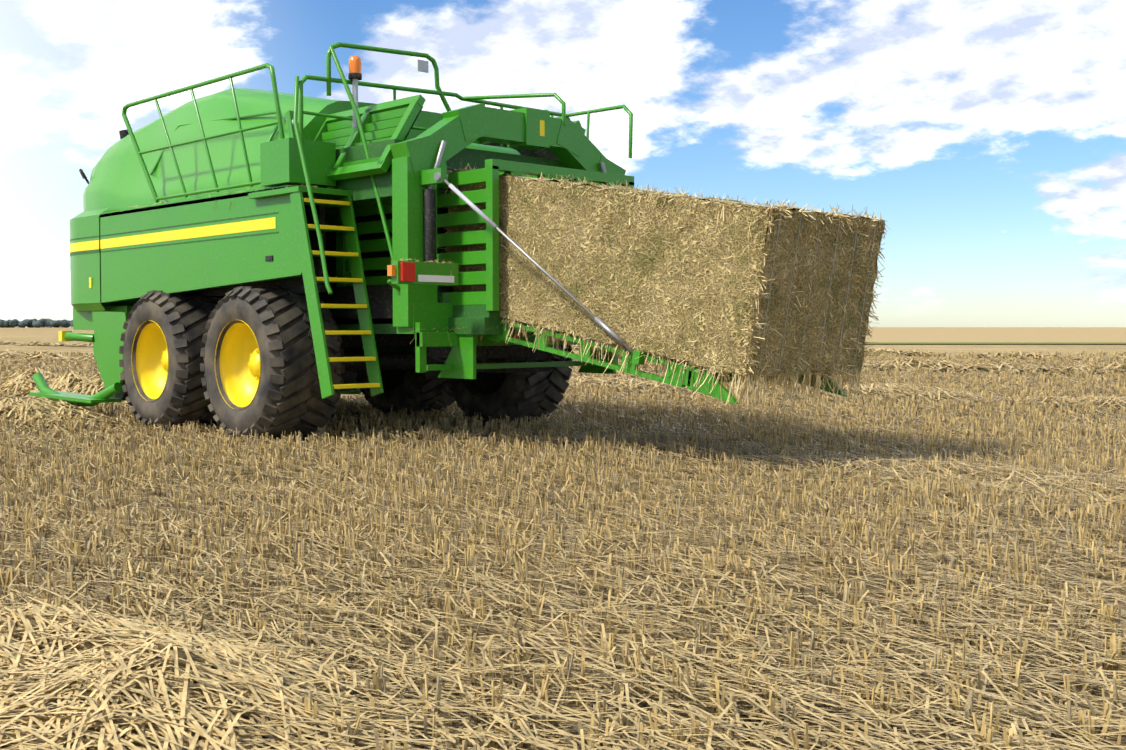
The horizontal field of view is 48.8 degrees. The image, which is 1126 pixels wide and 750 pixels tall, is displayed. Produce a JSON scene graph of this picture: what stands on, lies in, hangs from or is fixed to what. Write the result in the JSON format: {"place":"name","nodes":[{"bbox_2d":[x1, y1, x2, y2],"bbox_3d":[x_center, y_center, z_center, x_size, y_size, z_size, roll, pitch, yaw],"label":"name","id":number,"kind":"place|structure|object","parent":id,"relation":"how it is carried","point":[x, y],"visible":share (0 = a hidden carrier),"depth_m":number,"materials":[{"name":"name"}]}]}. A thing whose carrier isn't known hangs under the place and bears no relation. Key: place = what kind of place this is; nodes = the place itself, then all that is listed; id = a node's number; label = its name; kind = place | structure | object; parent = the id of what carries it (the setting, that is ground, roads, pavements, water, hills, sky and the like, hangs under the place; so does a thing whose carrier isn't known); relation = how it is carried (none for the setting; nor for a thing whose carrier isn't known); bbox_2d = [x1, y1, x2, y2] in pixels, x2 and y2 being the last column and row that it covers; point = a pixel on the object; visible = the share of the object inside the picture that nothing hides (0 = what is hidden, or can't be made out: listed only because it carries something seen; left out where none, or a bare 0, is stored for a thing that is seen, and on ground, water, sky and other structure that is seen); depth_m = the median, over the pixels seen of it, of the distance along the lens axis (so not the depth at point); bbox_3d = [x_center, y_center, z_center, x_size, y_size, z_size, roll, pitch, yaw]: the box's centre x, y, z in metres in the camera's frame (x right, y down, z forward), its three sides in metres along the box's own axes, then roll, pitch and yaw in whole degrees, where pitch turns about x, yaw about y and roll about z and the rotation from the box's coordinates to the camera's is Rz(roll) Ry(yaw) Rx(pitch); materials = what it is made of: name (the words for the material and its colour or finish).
{"place":"outdoors","nodes":[
{"label":"outdoors","id":0,"kind":"place"},
{"bbox_2d":[0,356,1125,749],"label":"loose straw","id":1,"kind":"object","parent":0,"point":[524,732],"depth_m":3.51,"materials":[{"name":"beige plant"}]},
{"bbox_2d":[0,327,1125,749],"bbox_3d":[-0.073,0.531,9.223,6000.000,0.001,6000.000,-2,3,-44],"label":"field ground","id":2,"kind":"structure","parent":0,"point":[28,333],"depth_m":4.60,"materials":[{"name":"beige plant"}]},
{"bbox_2d":[0,341,23,344],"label":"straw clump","id":3,"kind":"object","parent":2,"relation":"on","point":[8,343],"depth_m":61.29,"materials":[{"name":"beige plant"}]},
{"bbox_2d":[0,350,29,357],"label":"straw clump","id":4,"kind":"object","parent":2,"relation":"on","point":[11,353],"depth_m":35.73,"materials":[{"name":"beige plant"}]},
{"bbox_2d":[15,341,46,345],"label":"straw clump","id":5,"kind":"object","parent":2,"relation":"on","point":[31,343],"depth_m":58.21,"materials":[{"name":"beige plant"}]},
{"bbox_2d":[0,367,62,399],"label":"straw clump","id":6,"kind":"object","parent":2,"relation":"on","point":[20,382],"depth_m":15.52,"materials":[{"name":"beige plant"}]},
{"bbox_2d":[0,318,72,327],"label":"tree line","id":7,"kind":"object","parent":2,"relation":"on","point":[36,323],"visible":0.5,"depth_m":1343.42,"materials":[{"name":"grey"}]},
{"bbox_2d":[20,351,71,360],"bbox_3d":[-13.528,-0.495,32.511,1.460,0.266,2.736,-2,3,-44],"label":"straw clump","id":8,"kind":"object","parent":2,"relation":"on","point":[41,355],"depth_m":32.32,"materials":[{"name":"beige plant"}]},
{"bbox_2d":[40,342,75,345],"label":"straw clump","id":9,"kind":"object","parent":2,"relation":"on","point":[55,344],"depth_m":57.01,"materials":[{"name":"beige plant"}]},
{"bbox_2d":[0,397,123,428],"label":"straw clump","id":10,"kind":"object","parent":2,"relation":"on","point":[18,410],"depth_m":11.12,"materials":[{"name":"beige plant"}]},
{"bbox_2d":[2,371,129,408],"bbox_3d":[-5.530,0.147,14.417,1.595,0.385,4.041,-2,3,-44],"label":"straw clump","id":11,"kind":"object","parent":2,"relation":"on","point":[85,385],"depth_m":14.29,"materials":[{"name":"beige plant"}]},
{"bbox_2d":[66,342,92,346],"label":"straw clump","id":12,"kind":"object","parent":2,"relation":"on","point":[87,344],"depth_m":54.66,"materials":[{"name":"beige plant"}]},
{"bbox_2d":[66,355,93,362],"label":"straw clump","id":13,"kind":"object","parent":2,"relation":"on","point":[87,358],"depth_m":30.71,"materials":[{"name":"beige plant"}]},
{"bbox_2d":[0,596,469,749],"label":"straw heap","id":14,"kind":"object","parent":2,"relation":"on","point":[173,685],"depth_m":2.56,"materials":[{"name":"beige plant"}]},
{"bbox_2d":[29,42,890,441],"bbox_3d":[-1.929,-1.061,11.081,3.419,3.058,10.294,-2,3,-44],"label":"baler","id":15,"kind":"object","parent":2,"relation":"on","point":[275,262],"visible":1,"depth_m":9.12,"materials":[{"name":"green painted metal"},{"name":"rubber"},{"name":"straw"}]},
{"bbox_2d":[567,376,731,394],"bbox_3d":[0.842,0.114,17.756,1.793,0.194,4.772,-2,3,-44],"label":"straw clump","id":16,"kind":"object","parent":2,"relation":"on","point":[625,383],"depth_m":17.32,"materials":[{"name":"beige plant"}]},
{"bbox_2d":[725,382,1026,404],"bbox_3d":[3.572,0.182,15.537,1.960,0.230,4.604,-2,3,-44],"label":"straw clump","id":17,"kind":"object","parent":2,"relation":"on","point":[900,391],"depth_m":14.95,"materials":[{"name":"beige plant"}]},
{"bbox_2d":[864,347,952,355],"bbox_3d":[9.800,-0.717,38.199,4.458,0.269,1.667,1,2,15],"label":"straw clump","id":18,"kind":"object","parent":2,"relation":"on","point":[878,352],"depth_m":37.72,"materials":[{"name":"beige plant"}]},
{"bbox_2d":[694,449,1125,521],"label":"straw clump","id":19,"kind":"object","parent":2,"relation":"on","point":[1031,482],"depth_m":6.71,"materials":[{"name":"beige plant"}]},
{"bbox_2d":[862,359,971,371],"bbox_3d":[7.158,-0.204,25.242,3.393,0.248,1.646,1,2,21],"label":"straw clump","id":20,"kind":"object","parent":2,"relation":"on","point":[911,364],"depth_m":24.99,"materials":[{"name":"beige plant"}]},
{"bbox_2d":[927,362,1072,374],"bbox_3d":[8.401,-0.138,23.889,1.589,0.222,3.246,-2,3,-44],"label":"straw clump","id":21,"kind":"object","parent":2,"relation":"on","point":[987,369],"depth_m":23.74,"materials":[{"name":"beige plant"}]},
{"bbox_2d":[952,351,1094,359],"bbox_3d":[12.734,-0.560,34.672,1.583,0.229,4.583,-2,3,-44],"label":"straw clump","id":22,"kind":"object","parent":2,"relation":"on","point":[1017,355],"depth_m":34.44,"materials":[{"name":"beige plant"}]},
{"bbox_2d":[977,395,1125,411],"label":"straw clump","id":23,"kind":"object","parent":2,"relation":"on","point":[1117,405],"depth_m":13.32,"materials":[{"name":"beige plant"}]},
{"bbox_2d":[1050,361,1125,376],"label":"straw clump","id":24,"kind":"object","parent":2,"relation":"on","point":[1111,369],"depth_m":22.75,"materials":[{"name":"beige plant"}]},
{"bbox_2d":[1101,356,1125,360],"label":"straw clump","id":25,"kind":"object","parent":2,"relation":"on","point":[1123,357],"depth_m":32.56,"materials":[{"name":"beige plant"}]},
{"bbox_2d":[0,0,1125,326],"label":"sky","id":26,"kind":"structure","parent":0,"point":[988,137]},
{"bbox_2d":[571,345,579,349],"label":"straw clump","id":27,"kind":"object","parent":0,"point":[576,347],"depth_m":47.28,"materials":[{"name":"beige plant"}]},
{"bbox_2d":[865,327,1125,341],"bbox_3d":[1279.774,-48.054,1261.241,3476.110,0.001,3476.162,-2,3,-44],"label":"brown field","id":28,"kind":"structure","parent":0,"point":[998,334],"depth_m":137.21,"materials":[{"name":"beige soil"}]},
{"bbox_2d":[866,342,1125,343],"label":"grass field","id":29,"kind":"structure","parent":0,"point":[996,342],"depth_m":66.77,"materials":[{"name":"plant"}]}
]}

